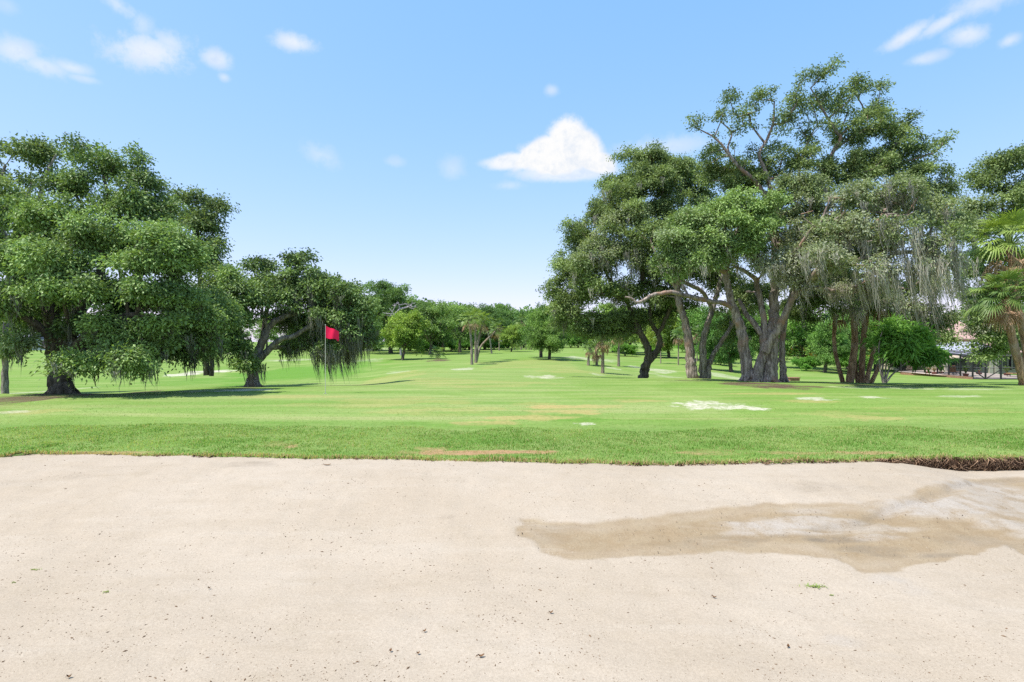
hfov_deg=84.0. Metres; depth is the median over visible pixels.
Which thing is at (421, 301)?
oak tree
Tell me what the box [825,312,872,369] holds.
oak tree
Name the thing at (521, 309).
woods
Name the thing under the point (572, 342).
bush
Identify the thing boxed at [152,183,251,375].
oak tree
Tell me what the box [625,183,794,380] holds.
oak tree
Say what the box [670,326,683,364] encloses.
palm tree
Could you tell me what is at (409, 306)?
bare tree
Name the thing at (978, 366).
window
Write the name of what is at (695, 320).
oak tree
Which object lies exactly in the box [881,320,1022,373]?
house
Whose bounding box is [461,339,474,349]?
bush
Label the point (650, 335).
oak tree
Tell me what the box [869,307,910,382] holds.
palm tree
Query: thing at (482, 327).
palm tree
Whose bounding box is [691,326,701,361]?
palm tree
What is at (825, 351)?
oak tree
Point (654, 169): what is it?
oak tree
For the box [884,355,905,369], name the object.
bush
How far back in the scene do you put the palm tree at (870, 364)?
26.57 m
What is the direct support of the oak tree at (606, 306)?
on the ground at (567, 376)
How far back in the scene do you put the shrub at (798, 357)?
83.46 m
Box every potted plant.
[962,365,968,375]
[1003,365,1009,374]
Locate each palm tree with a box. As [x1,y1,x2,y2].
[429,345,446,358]
[456,311,479,364]
[466,307,486,362]
[475,312,492,353]
[476,311,493,361]
[478,322,505,357]
[491,316,505,350]
[513,314,526,349]
[581,340,598,365]
[588,341,601,365]
[591,336,616,372]
[611,338,624,365]
[652,332,667,363]
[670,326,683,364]
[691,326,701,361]
[814,302,859,381]
[832,293,874,382]
[838,304,880,382]
[857,277,880,382]
[864,288,891,382]
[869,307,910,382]
[961,207,1023,360]
[961,264,1023,384]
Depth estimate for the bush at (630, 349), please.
71.39 m
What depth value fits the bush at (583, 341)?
118.21 m
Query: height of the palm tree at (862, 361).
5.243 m
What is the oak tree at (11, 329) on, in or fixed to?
on the ground at (567, 376)
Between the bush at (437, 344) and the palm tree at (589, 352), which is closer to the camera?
the palm tree at (589, 352)
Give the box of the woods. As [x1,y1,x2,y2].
[243,294,971,345]
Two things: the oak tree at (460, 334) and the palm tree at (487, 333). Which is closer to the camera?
the palm tree at (487, 333)
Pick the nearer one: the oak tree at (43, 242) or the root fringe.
the root fringe
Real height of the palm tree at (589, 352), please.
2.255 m
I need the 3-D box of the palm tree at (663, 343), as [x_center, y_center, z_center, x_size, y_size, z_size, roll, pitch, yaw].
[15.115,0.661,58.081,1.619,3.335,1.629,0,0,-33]
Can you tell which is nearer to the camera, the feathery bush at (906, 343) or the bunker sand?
the bunker sand
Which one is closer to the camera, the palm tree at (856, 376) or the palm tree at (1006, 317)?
the palm tree at (1006, 317)
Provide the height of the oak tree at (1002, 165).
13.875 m
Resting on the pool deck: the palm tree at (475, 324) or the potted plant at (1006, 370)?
the potted plant at (1006, 370)
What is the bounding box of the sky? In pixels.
[0,0,1023,341]
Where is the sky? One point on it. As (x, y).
(440, 148)
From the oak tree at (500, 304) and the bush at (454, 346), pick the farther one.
the oak tree at (500, 304)
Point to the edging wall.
(938, 375)
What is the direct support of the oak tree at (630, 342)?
on the ground at (567, 376)
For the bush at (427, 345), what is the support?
on the ground at (567, 376)
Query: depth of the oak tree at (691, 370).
27.40 m
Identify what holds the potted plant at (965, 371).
on the pool deck
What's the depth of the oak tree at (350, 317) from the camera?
24.14 m
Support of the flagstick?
on the ground at (567, 376)
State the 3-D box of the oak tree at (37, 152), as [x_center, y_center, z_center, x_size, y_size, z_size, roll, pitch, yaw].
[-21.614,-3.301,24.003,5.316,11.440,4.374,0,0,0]
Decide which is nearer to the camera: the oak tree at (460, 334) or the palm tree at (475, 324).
the palm tree at (475, 324)
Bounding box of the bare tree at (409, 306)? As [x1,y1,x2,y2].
[383,301,415,354]
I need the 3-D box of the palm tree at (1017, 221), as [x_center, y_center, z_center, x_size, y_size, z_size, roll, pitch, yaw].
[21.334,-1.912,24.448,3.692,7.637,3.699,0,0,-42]
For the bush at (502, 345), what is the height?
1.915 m
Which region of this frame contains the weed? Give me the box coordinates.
[799,583,828,587]
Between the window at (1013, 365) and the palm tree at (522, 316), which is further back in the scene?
the palm tree at (522, 316)
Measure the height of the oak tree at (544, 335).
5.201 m
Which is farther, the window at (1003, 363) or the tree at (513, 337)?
the tree at (513, 337)
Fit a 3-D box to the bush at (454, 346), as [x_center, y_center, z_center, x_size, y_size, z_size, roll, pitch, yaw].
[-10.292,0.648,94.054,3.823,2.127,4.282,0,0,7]
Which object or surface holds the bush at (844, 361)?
on the ground at (567, 376)
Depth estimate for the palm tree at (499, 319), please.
91.90 m
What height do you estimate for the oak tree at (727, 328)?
8.036 m
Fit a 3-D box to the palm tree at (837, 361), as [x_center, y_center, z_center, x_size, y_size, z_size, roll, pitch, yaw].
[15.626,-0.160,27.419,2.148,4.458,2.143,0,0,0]
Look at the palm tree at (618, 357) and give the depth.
49.91 m
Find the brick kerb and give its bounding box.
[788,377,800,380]
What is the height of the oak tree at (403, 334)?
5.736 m
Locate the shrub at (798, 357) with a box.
[787,346,811,358]
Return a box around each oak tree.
[0,131,72,393]
[0,131,247,393]
[0,321,25,334]
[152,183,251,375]
[198,247,386,386]
[252,317,282,346]
[359,279,421,352]
[377,308,433,359]
[396,294,420,350]
[410,298,464,353]
[412,300,473,351]
[414,299,438,350]
[447,302,479,352]
[467,303,514,349]
[482,302,515,347]
[498,308,523,347]
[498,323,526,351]
[513,310,534,347]
[518,302,564,356]
[524,308,569,358]
[535,138,719,377]
[588,301,627,351]
[602,306,649,354]
[619,204,733,377]
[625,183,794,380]
[638,312,680,357]
[644,227,787,378]
[670,303,737,351]
[681,52,986,381]
[693,311,756,371]
[745,302,779,353]
[760,312,825,360]
[805,319,859,372]
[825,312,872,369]
[845,311,915,369]
[936,140,1023,370]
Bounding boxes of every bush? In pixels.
[410,340,429,351]
[427,340,448,350]
[445,340,461,350]
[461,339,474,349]
[472,335,497,349]
[494,341,510,349]
[564,331,577,347]
[569,333,581,347]
[574,336,590,347]
[609,342,638,355]
[641,342,672,352]
[675,343,694,349]
[698,347,734,364]
[790,355,820,370]
[834,352,876,368]
[858,312,959,382]
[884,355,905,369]
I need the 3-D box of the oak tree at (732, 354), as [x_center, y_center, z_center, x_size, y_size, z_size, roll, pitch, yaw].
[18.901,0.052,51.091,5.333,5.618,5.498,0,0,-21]
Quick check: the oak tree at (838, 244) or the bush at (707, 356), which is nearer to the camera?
the oak tree at (838, 244)
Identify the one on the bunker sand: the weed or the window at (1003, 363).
the weed
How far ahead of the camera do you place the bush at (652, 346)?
75.08 m
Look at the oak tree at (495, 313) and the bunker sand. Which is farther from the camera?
the oak tree at (495, 313)
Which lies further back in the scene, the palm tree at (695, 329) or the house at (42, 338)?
the house at (42, 338)
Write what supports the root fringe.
hanging from the ground at (567, 376)
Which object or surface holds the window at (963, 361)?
in the house at (992, 369)
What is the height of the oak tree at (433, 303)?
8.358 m
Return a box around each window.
[950,356,966,369]
[970,356,982,369]
[999,356,1011,369]
[1007,357,1022,369]
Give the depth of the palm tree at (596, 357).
48.83 m
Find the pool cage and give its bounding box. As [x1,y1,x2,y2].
[900,349,1016,379]
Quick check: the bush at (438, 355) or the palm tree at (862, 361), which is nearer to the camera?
the palm tree at (862, 361)
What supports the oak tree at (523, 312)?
on the ground at (567, 376)
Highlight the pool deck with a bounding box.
[899,370,1016,377]
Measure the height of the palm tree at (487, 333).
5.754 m
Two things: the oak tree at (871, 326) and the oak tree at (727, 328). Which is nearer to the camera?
the oak tree at (727, 328)
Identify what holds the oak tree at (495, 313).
on the ground at (567, 376)
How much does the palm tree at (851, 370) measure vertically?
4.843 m
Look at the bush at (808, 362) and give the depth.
57.60 m
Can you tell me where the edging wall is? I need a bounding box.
[900,372,972,378]
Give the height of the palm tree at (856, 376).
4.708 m
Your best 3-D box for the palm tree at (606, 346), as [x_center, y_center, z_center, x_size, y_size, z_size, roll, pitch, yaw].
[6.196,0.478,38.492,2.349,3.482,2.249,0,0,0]
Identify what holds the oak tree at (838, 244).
on the ground at (567, 376)
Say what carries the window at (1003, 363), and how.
in the house at (992, 369)
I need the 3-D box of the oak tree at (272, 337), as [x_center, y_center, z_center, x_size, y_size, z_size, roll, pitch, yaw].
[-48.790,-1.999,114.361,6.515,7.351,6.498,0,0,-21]
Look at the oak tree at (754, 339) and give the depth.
75.72 m
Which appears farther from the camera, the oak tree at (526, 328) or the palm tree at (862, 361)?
the oak tree at (526, 328)
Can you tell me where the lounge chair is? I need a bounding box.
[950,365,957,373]
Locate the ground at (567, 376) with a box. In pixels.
[0,342,1023,469]
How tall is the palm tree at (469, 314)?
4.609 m
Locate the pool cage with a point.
(973, 366)
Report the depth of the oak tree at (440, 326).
76.60 m
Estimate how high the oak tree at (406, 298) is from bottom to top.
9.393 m
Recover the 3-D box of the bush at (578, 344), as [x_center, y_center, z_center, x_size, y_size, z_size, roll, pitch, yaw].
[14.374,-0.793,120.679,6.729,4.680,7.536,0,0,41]
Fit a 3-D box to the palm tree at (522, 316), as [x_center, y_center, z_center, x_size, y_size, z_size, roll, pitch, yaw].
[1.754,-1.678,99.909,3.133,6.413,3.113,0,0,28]
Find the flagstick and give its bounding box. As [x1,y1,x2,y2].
[324,324,338,393]
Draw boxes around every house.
[27,332,79,349]
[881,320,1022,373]
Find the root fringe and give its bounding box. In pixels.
[8,452,1023,471]
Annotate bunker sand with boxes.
[0,454,1023,681]
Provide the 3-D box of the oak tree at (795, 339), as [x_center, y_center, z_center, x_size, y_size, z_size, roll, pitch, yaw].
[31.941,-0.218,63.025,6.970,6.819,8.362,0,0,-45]
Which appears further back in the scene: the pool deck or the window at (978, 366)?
the window at (978, 366)
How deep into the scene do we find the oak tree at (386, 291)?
80.93 m
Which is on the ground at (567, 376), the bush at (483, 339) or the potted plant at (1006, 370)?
the bush at (483, 339)
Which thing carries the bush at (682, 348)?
on the ground at (567, 376)
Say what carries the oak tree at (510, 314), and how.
on the ground at (567, 376)
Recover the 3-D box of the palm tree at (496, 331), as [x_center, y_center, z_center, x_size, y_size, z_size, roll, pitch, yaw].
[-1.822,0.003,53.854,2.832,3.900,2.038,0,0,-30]

